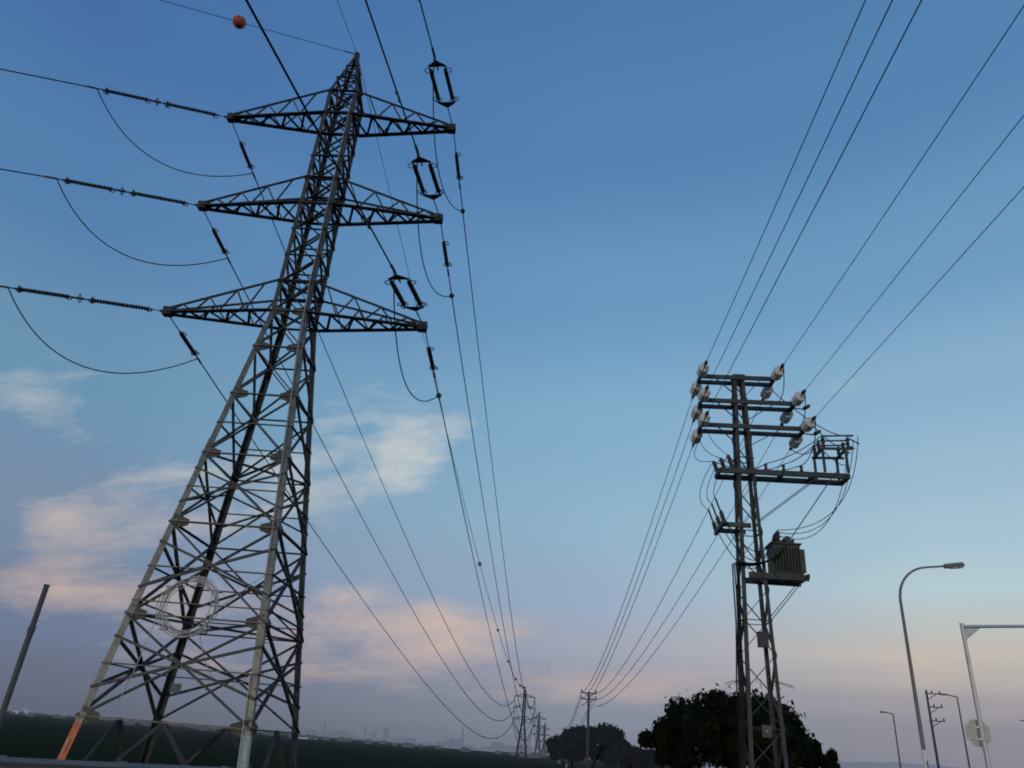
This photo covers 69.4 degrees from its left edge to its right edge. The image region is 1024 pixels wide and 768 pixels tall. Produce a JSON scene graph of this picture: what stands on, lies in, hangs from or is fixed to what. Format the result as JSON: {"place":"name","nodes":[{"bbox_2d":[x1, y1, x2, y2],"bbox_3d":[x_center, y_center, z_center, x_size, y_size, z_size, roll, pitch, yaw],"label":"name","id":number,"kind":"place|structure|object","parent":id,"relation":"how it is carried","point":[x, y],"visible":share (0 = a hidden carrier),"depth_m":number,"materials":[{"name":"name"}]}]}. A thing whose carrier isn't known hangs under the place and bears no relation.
{"place":"outdoors","nodes":[
{"label":"outdoors","id":0,"kind":"place"},
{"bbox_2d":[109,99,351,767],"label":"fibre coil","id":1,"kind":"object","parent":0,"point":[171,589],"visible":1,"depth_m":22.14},
{"bbox_2d":[57,52,455,767],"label":"hv lattice tower","id":2,"kind":"structure","parent":0,"point":[319,176],"depth_m":26.74,"materials":[{"name":"grey metal"}]},
{"bbox_2d":[66,118,352,762],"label":"tower fittings","id":3,"kind":"object","parent":2,"relation":"attached to","point":[175,688],"visible":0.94,"depth_m":23.74,"materials":[{"name":"grey metal"}]},
{"bbox_2d":[0,0,534,723],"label":"high-voltage insulator fittings","id":4,"kind":"object","parent":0,"point":[238,22],"visible":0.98,"depth_m":30.71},
{"bbox_2d":[0,710,701,767],"bbox_3d":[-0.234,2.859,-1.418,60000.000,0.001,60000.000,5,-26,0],"label":"field ground","id":5,"kind":"structure","parent":0,"point":[39,735],"depth_m":148.70,"materials":[{"name":"green plant"}]},
{"bbox_2d":[0,0,545,750],"bbox_3d":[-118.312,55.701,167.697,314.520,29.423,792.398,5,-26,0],"label":"hv conductors","id":6,"kind":"object","parent":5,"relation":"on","point":[324,346],"visible":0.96,"depth_m":34.56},
{"bbox_2d":[9,709,724,767],"bbox_3d":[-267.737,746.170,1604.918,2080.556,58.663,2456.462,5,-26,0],"label":"distant skyline","id":7,"kind":"structure","parent":5,"relation":"on","point":[494,747],"depth_m":2025.84,"materials":[{"name":"grey"}]},
{"bbox_2d":[513,687,534,758],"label":"high-voltage tower","id":8,"kind":"structure","parent":5,"relation":"on","point":[524,705],"depth_m":381.52,"materials":[{"name":"grey metal"}]},
{"bbox_2d":[531,713,546,757],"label":"transmission tower","id":9,"kind":"structure","parent":5,"relation":"on","point":[538,740],"depth_m":519.48,"materials":[{"name":"grey metal"}]},
{"bbox_2d":[540,724,549,757],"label":"transmission tower","id":10,"kind":"structure","parent":5,"relation":"on","point":[544,747],"depth_m":684.29,"materials":[{"name":"grey metal"}]},
{"bbox_2d":[545,737,584,767],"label":"tree","id":11,"kind":"object","parent":5,"relation":"on","point":[556,750],"visible":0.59,"depth_m":110.72,"materials":[{"name":"green plant"}]},
{"bbox_2d":[546,733,585,767],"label":"tree","id":12,"kind":"object","parent":5,"relation":"on","point":[557,738],"visible":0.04,"depth_m":118.91,"materials":[{"name":"green plant"}]},
{"bbox_2d":[581,689,596,767],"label":"utility pole","id":13,"kind":"object","parent":5,"relation":"on","point":[587,737],"visible":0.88,"depth_m":95.54,"materials":[{"name":"grey"}]},
{"bbox_2d":[559,722,625,767],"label":"tree","id":14,"kind":"object","parent":5,"relation":"on","point":[603,736],"visible":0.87,"depth_m":105.32,"materials":[{"name":"green plant"}]},
{"bbox_2d":[611,738,644,767],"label":"tree","id":15,"kind":"object","parent":5,"relation":"on","point":[625,752],"visible":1,"depth_m":85.42,"materials":[{"name":"green plant"}]},
{"bbox_2d":[619,748,644,767],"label":"tree","id":16,"kind":"object","parent":5,"relation":"on","point":[624,766],"visible":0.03,"depth_m":96.15,"materials":[{"name":"green plant"}]},
{"bbox_2d":[640,747,660,767],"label":"tree","id":17,"kind":"object","parent":5,"relation":"on","point":[648,756],"visible":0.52,"depth_m":88.69,"materials":[{"name":"green plant"}]},
{"bbox_2d":[637,728,682,767],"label":"tree","id":18,"kind":"object","parent":5,"relation":"on","point":[661,759],"visible":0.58,"depth_m":74.60,"materials":[{"name":"green plant"}]},
{"bbox_2d":[655,751,691,767],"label":"tree","id":19,"kind":"object","parent":5,"relation":"on","point":[684,766],"visible":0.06,"depth_m":79.67,"materials":[{"name":"green plant"}]},
{"bbox_2d":[648,702,732,767],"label":"tree","id":20,"kind":"object","parent":5,"relation":"on","point":[667,737],"visible":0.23,"depth_m":65.68,"materials":[{"name":"green plant"}]},
{"bbox_2d":[661,683,820,767],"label":"tree","id":21,"kind":"object","parent":5,"relation":"on","point":[712,727],"visible":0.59,"depth_m":61.13,"materials":[{"name":"green plant"}]},
{"bbox_2d":[721,722,809,767],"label":"tree","id":22,"kind":"object","parent":5,"relation":"on","point":[726,765],"visible":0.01,"depth_m":69.83,"materials":[{"name":"green plant"}]},
{"bbox_2d":[725,720,822,767],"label":"tree","id":23,"kind":"object","parent":5,"relation":"on","point":[800,753],"visible":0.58,"depth_m":58.64,"materials":[{"name":"green plant"}]},
{"bbox_2d":[802,739,822,767],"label":"tree","id":24,"kind":"object","parent":5,"relation":"on","point":[819,751],"visible":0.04,"depth_m":64.78,"materials":[{"name":"green plant"}]},
{"bbox_2d":[814,747,840,767],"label":"tree","id":25,"kind":"object","parent":5,"relation":"on","point":[829,759],"visible":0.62,"depth_m":70.78,"materials":[{"name":"green plant"}]},
{"bbox_2d":[880,711,900,767],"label":"street lamp","id":26,"kind":"object","parent":5,"relation":"on","point":[895,735],"visible":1,"depth_m":87.32,"materials":[{"name":"grey metal"}]},
{"bbox_2d":[925,690,944,767],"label":"utility pole","id":27,"kind":"object","parent":5,"relation":"on","point":[932,731],"visible":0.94,"depth_m":72.47,"materials":[{"name":"grey metal"}]},
{"bbox_2d":[939,693,970,767],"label":"street lamp","id":28,"kind":"object","parent":5,"relation":"on","point":[962,728],"visible":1,"depth_m":64.73,"materials":[{"name":"grey metal"}]},
{"bbox_2d":[0,0,1023,767],"label":"sky","id":29,"kind":"structure","parent":0,"point":[625,166],"materials":[{"name":"blue"}]},
{"bbox_2d":[697,374,852,767],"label":"lattice pole","id":30,"kind":"object","parent":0,"point":[760,576],"visible":0.91,"depth_m":16.69,"materials":[{"name":"grey metal"}]},
{"bbox_2d":[762,725,771,737],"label":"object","id":31,"kind":"object","parent":30,"relation":"attached to","point":[766,731],"visible":1,"depth_m":14.32,"materials":[{"name":"grey metal"}]},
{"bbox_2d":[690,360,859,647],"bbox_3d":[6.021,2.708,16.734,3.727,6.368,2.164,5,-26,0],"label":"pole equipment","id":32,"kind":"object","parent":30,"relation":"attached to","point":[790,559],"visible":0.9,"depth_m":16.97,"materials":[{"name":"grey metal"}]},
{"bbox_2d":[563,0,1023,767],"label":"power lines","id":33,"kind":"object","parent":30,"relation":"attached to","point":[741,684],"visible":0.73,"depth_m":15.31,"materials":[{"name":"black metal"}]},
{"bbox_2d":[747,761,955,767],"bbox_3d":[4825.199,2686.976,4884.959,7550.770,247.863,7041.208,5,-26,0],"label":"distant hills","id":34,"kind":"structure","parent":0,"point":[871,765],"depth_m":7312.89,"materials":[{"name":"grey"}]},
{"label":"road embankment","id":35,"kind":"structure","parent":0,"visible":0},
{"bbox_2d":[0,755,227,767],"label":"guard rail","id":36,"kind":"object","parent":35,"relation":"on","point":[10,762],"visible":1,"depth_m":13.15,"materials":[{"name":"grey metal"}]},
{"label":"road median verge","id":37,"kind":"structure","parent":0,"visible":0},
{"bbox_2d":[959,623,1023,767],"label":"sign gantry","id":38,"kind":"object","parent":37,"relation":"on","point":[978,734],"visible":1,"depth_m":22.41,"materials":[{"name":"grey metal"}]},
{"label":"road asphalt","id":39,"kind":"structure","parent":0,"visible":0},
{"bbox_2d":[0,584,49,729],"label":"steel post","id":40,"kind":"object","parent":39,"relation":"on","point":[31,629],"visible":1,"depth_m":11.99,"materials":[{"name":"grey metal"}]},
{"bbox_2d":[899,562,964,767],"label":"street light","id":41,"kind":"object","parent":39,"relation":"on","point":[958,565],"visible":1,"depth_m":28.80,"materials":[{"name":"grey metal"}]}
]}

